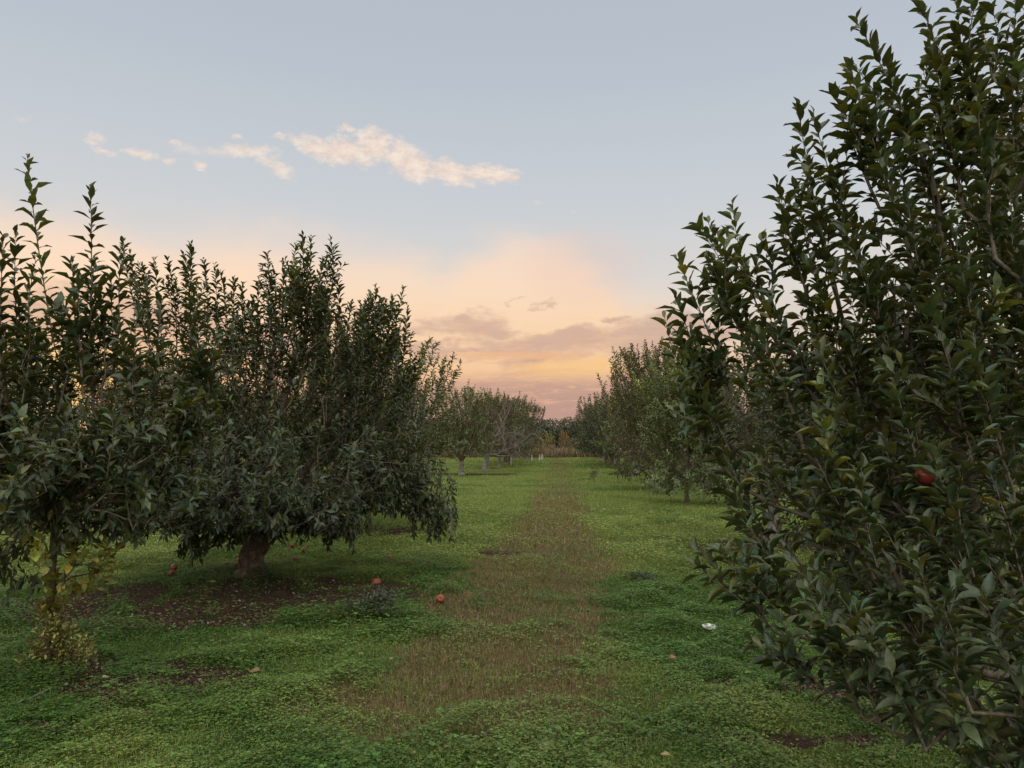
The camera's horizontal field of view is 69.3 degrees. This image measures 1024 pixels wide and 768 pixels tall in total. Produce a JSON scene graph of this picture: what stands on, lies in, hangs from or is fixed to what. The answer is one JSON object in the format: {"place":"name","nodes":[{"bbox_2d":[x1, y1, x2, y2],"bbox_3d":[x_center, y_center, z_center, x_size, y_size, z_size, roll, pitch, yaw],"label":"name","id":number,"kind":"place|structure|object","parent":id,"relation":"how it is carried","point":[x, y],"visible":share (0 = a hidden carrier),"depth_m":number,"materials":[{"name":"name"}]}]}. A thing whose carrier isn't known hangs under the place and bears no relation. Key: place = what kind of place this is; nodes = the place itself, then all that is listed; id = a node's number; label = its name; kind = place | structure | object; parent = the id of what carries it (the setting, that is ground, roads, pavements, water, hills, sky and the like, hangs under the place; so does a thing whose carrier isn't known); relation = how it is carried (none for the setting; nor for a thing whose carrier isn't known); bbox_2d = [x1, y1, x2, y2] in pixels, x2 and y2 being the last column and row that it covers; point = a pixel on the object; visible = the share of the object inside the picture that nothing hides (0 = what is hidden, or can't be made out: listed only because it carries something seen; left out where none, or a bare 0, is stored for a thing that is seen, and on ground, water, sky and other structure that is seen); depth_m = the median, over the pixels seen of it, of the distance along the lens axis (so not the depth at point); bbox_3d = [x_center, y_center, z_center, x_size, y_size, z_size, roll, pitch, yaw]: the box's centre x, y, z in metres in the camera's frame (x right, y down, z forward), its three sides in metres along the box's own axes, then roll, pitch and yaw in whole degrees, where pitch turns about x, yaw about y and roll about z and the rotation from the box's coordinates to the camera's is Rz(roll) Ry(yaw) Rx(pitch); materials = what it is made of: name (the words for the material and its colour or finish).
{"place":"outdoors","nodes":[
{"label":"outdoors","id":0,"kind":"place"},
{"bbox_2d":[0,451,1023,767],"bbox_3d":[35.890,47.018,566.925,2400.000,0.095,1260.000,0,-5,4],"label":"ground","id":1,"kind":"structure","parent":0,"point":[246,595],"depth_m":5.94,"materials":[{"name":"green plant"}]},
{"bbox_2d":[17,687,51,702],"bbox_3d":[-2.806,1.819,4.332,0.046,0.026,0.241,-1,-5,15],"label":"stick","id":2,"kind":"object","parent":1,"relation":"on","point":[33,696],"visible":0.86,"depth_m":4.33,"materials":[{"name":"brown wood"}]},
{"bbox_2d":[0,319,117,474],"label":"apple tree","id":3,"kind":"object","parent":1,"relation":"on","point":[11,385],"visible":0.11,"depth_m":15.30,"materials":[{"name":"green plant"}]},
{"bbox_2d":[50,343,186,450],"bbox_3d":[-10.303,1.044,19.662,3.508,4.419,3.380,3,-5,-29],"label":"apple tree","id":4,"kind":"object","parent":1,"relation":"on","point":[106,391],"visible":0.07,"depth_m":19.23,"materials":[{"name":"green plant"}]},
{"bbox_2d":[0,153,245,675],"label":"apple tree","id":5,"kind":"object","parent":1,"relation":"on","point":[52,472],"visible":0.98,"depth_m":4.98,"materials":[{"name":"green plant"}]},
{"bbox_2d":[102,665,155,682],"bbox_3d":[-2.438,1.853,4.730,0.018,0.029,0.341,-3,-6,36],"label":"stick","id":6,"kind":"object","parent":1,"relation":"on","point":[127,676],"visible":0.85,"depth_m":4.71,"materials":[{"name":"brown wood"}]},
{"bbox_2d":[170,563,177,569],"bbox_3d":[-4.023,2.178,8.819,0.078,0.079,0.073,-2,-5,23],"label":"apple","id":7,"kind":"object","parent":1,"relation":"on","point":[174,566],"visible":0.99,"depth_m":8.80,"materials":[{"name":"red plant"}]},
{"bbox_2d":[163,377,255,467],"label":"apple tree","id":8,"kind":"object","parent":1,"relation":"on","point":[243,459],"depth_m":24.39,"materials":[{"name":"green plant"}]},
{"bbox_2d":[76,231,458,577],"bbox_3d":[-2.836,0.212,8.384,4.445,4.312,3.749,0,-5,4],"label":"apple tree","id":9,"kind":"object","parent":1,"relation":"on","point":[271,512],"visible":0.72,"depth_m":8.18,"materials":[{"name":"green plant"}]},
{"bbox_2d":[236,386,314,462],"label":"apple tree","id":10,"kind":"object","parent":1,"relation":"on","point":[256,404],"visible":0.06,"depth_m":28.61,"materials":[{"name":"green plant"}]},
{"bbox_2d":[235,321,461,532],"bbox_3d":[-2.787,0.699,12.647,3.870,3.894,4.026,2,-5,-24],"label":"apple tree","id":11,"kind":"object","parent":1,"relation":"on","point":[420,373],"visible":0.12,"depth_m":12.50,"materials":[{"name":"green plant"}]},
{"bbox_2d":[336,584,400,617],"bbox_3d":[-1.223,1.933,6.467,0.528,0.304,0.655,0,-5,4],"label":"weed clump","id":12,"kind":"object","parent":1,"relation":"on","point":[374,597],"visible":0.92,"depth_m":6.37,"materials":[{"name":"green plant"}]},
{"bbox_2d":[372,578,381,583],"bbox_3d":[-1.447,2.116,7.920,0.105,0.082,0.085,2,-5,-21],"label":"broken apple","id":13,"kind":"object","parent":1,"relation":"on","point":[378,580],"visible":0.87,"depth_m":7.90,"materials":[{"name":"red food"}]},
{"bbox_2d":[345,374,456,510],"bbox_3d":[-2.648,1.308,16.482,2.787,3.342,2.835,0,-5,4],"label":"apple tree","id":14,"kind":"object","parent":1,"relation":"on","point":[431,427],"visible":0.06,"depth_m":16.62,"materials":[{"name":"green plant"}]},
{"bbox_2d":[411,418,445,452],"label":"apple tree","id":15,"kind":"object","parent":1,"relation":"on","point":[431,438],"visible":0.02,"depth_m":61.00,"materials":[{"name":"green plant"}]},
{"bbox_2d":[436,594,444,602],"bbox_3d":[-0.662,1.985,6.843,0.080,0.081,0.075,-2,-5,26],"label":"apple","id":16,"kind":"object","parent":1,"relation":"on","point":[441,597],"visible":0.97,"depth_m":6.82,"materials":[{"name":"red plant"}]},
{"bbox_2d":[1,523,920,767],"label":"leaf litter","id":17,"kind":"object","parent":1,"relation":"on","point":[269,616],"visible":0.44,"depth_m":6.36,"materials":[{"name":"brown plant"}]},
{"bbox_2d":[249,667,259,671],"bbox_3d":[-1.667,1.850,4.788,0.110,0.034,0.045,-2,-5,22],"label":"fallen leaf","id":18,"kind":"object","parent":17,"relation":"on","point":[255,669],"visible":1,"depth_m":4.79,"materials":[{"name":"beige plant"}]},
{"bbox_2d":[419,379,503,474],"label":"apple tree","id":19,"kind":"object","parent":1,"relation":"on","point":[454,440],"visible":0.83,"depth_m":35.58,"materials":[{"name":"green plant"}]},
{"bbox_2d":[457,388,520,468],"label":"apple tree","id":20,"kind":"object","parent":1,"relation":"on","point":[493,418],"visible":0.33,"depth_m":44.33,"materials":[{"name":"green plant"}]},
{"bbox_2d":[473,397,530,466],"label":"apple tree","id":21,"kind":"object","parent":1,"relation":"on","point":[512,419],"visible":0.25,"depth_m":48.25,"materials":[{"name":"green plant"}]},
{"bbox_2d":[456,394,553,470],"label":"dead apple tree","id":22,"kind":"object","parent":1,"relation":"on","point":[486,460],"visible":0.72,"depth_m":39.62,"materials":[{"name":"grey wood"}]},
{"bbox_2d":[481,418,534,462],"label":"apple tree","id":23,"kind":"object","parent":1,"relation":"on","point":[505,459],"visible":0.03,"depth_m":58.21,"materials":[{"name":"green plant"}]},
{"bbox_2d":[0,501,1023,767],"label":"clover","id":24,"kind":"object","parent":1,"relation":"on","point":[236,649],"visible":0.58,"depth_m":4.51,"materials":[{"name":"green plant"}]},
{"bbox_2d":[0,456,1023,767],"bbox_3d":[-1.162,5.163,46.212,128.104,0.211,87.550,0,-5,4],"label":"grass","id":25,"kind":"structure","parent":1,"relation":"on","point":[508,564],"depth_m":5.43,"materials":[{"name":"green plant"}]},
{"bbox_2d":[483,391,545,464],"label":"apple tree","id":26,"kind":"object","parent":1,"relation":"on","point":[523,403],"visible":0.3,"depth_m":52.40,"materials":[{"name":"green plant"}]},
{"bbox_2d":[529,428,542,448],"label":"shrub","id":27,"kind":"object","parent":1,"relation":"on","point":[535,439],"visible":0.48,"depth_m":89.45,"materials":[{"name":"green plant"}]},
{"bbox_2d":[526,417,546,447],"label":"broadleaf tree","id":28,"kind":"object","parent":1,"relation":"on","point":[542,435],"visible":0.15,"depth_m":138.95,"materials":[{"name":"green plant"}]},
{"bbox_2d":[538,430,554,446],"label":"shrub","id":29,"kind":"object","parent":1,"relation":"on","point":[547,436],"visible":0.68,"depth_m":87.53,"materials":[{"name":"green plant"}]},
{"bbox_2d":[533,418,561,447],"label":"broadleaf tree","id":30,"kind":"object","parent":1,"relation":"on","point":[547,428],"visible":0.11,"depth_m":146.75,"materials":[{"name":"green plant"}]},
{"bbox_2d":[550,443,566,451],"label":"shrub","id":31,"kind":"object","parent":1,"relation":"on","point":[558,447],"visible":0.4,"depth_m":85.57,"materials":[{"name":"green plant"}]},
{"bbox_2d":[558,430,569,446],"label":"shrub","id":32,"kind":"object","parent":1,"relation":"on","point":[563,437],"visible":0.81,"depth_m":89.44,"materials":[{"name":"green plant"}]},
{"bbox_2d":[547,416,583,448],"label":"broadleaf tree","id":33,"kind":"object","parent":1,"relation":"on","point":[554,433],"visible":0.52,"depth_m":139.87,"materials":[{"name":"green plant"}]},
{"bbox_2d":[559,439,577,449],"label":"shrub","id":34,"kind":"object","parent":1,"relation":"on","point":[566,444],"visible":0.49,"depth_m":85.72,"materials":[{"name":"green plant"}]},
{"bbox_2d":[563,435,577,448],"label":"shrub","id":35,"kind":"object","parent":1,"relation":"on","point":[571,441],"visible":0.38,"depth_m":88.10,"materials":[{"name":"green plant"}]},
{"bbox_2d":[436,446,737,457],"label":"weeds","id":36,"kind":"object","parent":1,"relation":"on","point":[554,453],"visible":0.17,"depth_m":79.73,"materials":[{"name":"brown plant"}]},
{"bbox_2d":[575,402,608,462],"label":"apple tree","id":37,"kind":"object","parent":1,"relation":"on","point":[596,454],"visible":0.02,"depth_m":56.33,"materials":[{"name":"green plant"}]},
{"bbox_2d":[588,466,598,479],"bbox_3d":[3.174,3.510,28.669,0.389,0.697,0.381,-4,-6,41],"label":"weed bush","id":38,"kind":"object","parent":1,"relation":"on","point":[591,474],"visible":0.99,"depth_m":28.66,"materials":[{"name":"green plant"}]},
{"bbox_2d":[572,391,634,467],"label":"apple tree","id":39,"kind":"object","parent":1,"relation":"on","point":[593,426],"visible":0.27,"depth_m":45.31,"materials":[{"name":"green plant"}]},
{"bbox_2d":[572,401,647,464],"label":"apple tree","id":40,"kind":"object","parent":1,"relation":"on","point":[611,456],"visible":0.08,"depth_m":50.75,"materials":[{"name":"green plant"}]},
{"bbox_2d":[588,385,653,472],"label":"apple tree","id":41,"kind":"object","parent":1,"relation":"on","point":[606,445],"visible":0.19,"depth_m":36.94,"materials":[{"name":"green plant"}]},
{"bbox_2d":[625,570,656,579],"bbox_3d":[1.445,2.125,8.123,0.295,0.181,0.413,3,-6,-35],"label":"weed clump","id":42,"kind":"object","parent":1,"relation":"on","point":[647,575],"visible":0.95,"depth_m":8.11,"materials":[{"name":"green plant"}]},
{"bbox_2d":[600,363,687,481],"bbox_3d":[5.584,1.584,29.668,4.022,4.989,3.874,1,-5,-7],"label":"apple tree","id":43,"kind":"object","parent":1,"relation":"on","point":[618,439],"visible":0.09,"depth_m":29.69,"materials":[{"name":"green plant"}]},
{"bbox_2d":[596,336,713,481],"bbox_3d":[4.962,1.024,24.585,4.282,5.181,4.227,0,-5,4],"label":"apple tree","id":44,"kind":"object","parent":1,"relation":"on","point":[629,364],"visible":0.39,"depth_m":24.16,"materials":[{"name":"green plant"}]},
{"bbox_2d":[630,350,747,502],"bbox_3d":[4.513,1.124,18.687,3.025,4.036,3.179,0,-5,4],"label":"apple tree","id":45,"kind":"object","parent":1,"relation":"on","point":[675,481],"visible":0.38,"depth_m":18.55,"materials":[{"name":"green plant"}]},
{"bbox_2d":[702,623,717,629],"bbox_3d":[1.578,1.934,5.904,0.122,0.016,0.122,4,1,-19],"label":"lid","id":46,"kind":"object","parent":1,"relation":"on","point":[707,625],"visible":0.86,"depth_m":5.89,"materials":[{"name":"white plastic"}]},
{"bbox_2d":[728,406,769,465],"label":"apple tree","id":47,"kind":"object","parent":1,"relation":"on","point":[739,429],"visible":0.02,"depth_m":44.87,"materials":[{"name":"green plant"}]},
{"bbox_2d":[669,336,830,540],"bbox_3d":[4.043,0.865,11.446,3.049,3.456,2.949,0,-5,4],"label":"apple tree","id":48,"kind":"object","parent":1,"relation":"on","point":[744,424],"visible":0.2,"depth_m":11.31,"materials":[{"name":"green plant"}]},
{"bbox_2d":[651,0,1023,767],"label":"apple tree","id":49,"kind":"object","parent":1,"relation":"on","point":[969,404],"visible":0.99,"depth_m":2.91,"materials":[{"name":"green plant"}]},
{"bbox_2d":[914,469,935,484],"bbox_3d":[1.429,0.314,2.559,0.066,0.069,0.066,10,-14,40],"label":"apple","id":50,"kind":"object","parent":49,"relation":"attached to","point":[926,478],"visible":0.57,"depth_m":2.54,"materials":[{"name":"red plant"}]},
{"bbox_2d":[741,318,1023,577],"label":"apple tree","id":51,"kind":"object","parent":1,"relation":"on","point":[808,411],"visible":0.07,"depth_m":7.75,"materials":[{"name":"green plant"}]},
{"bbox_2d":[0,0,1023,434],"label":"sky","id":52,"kind":"structure","parent":0,"point":[531,173],"materials":[{"name":"blue"}]}
]}

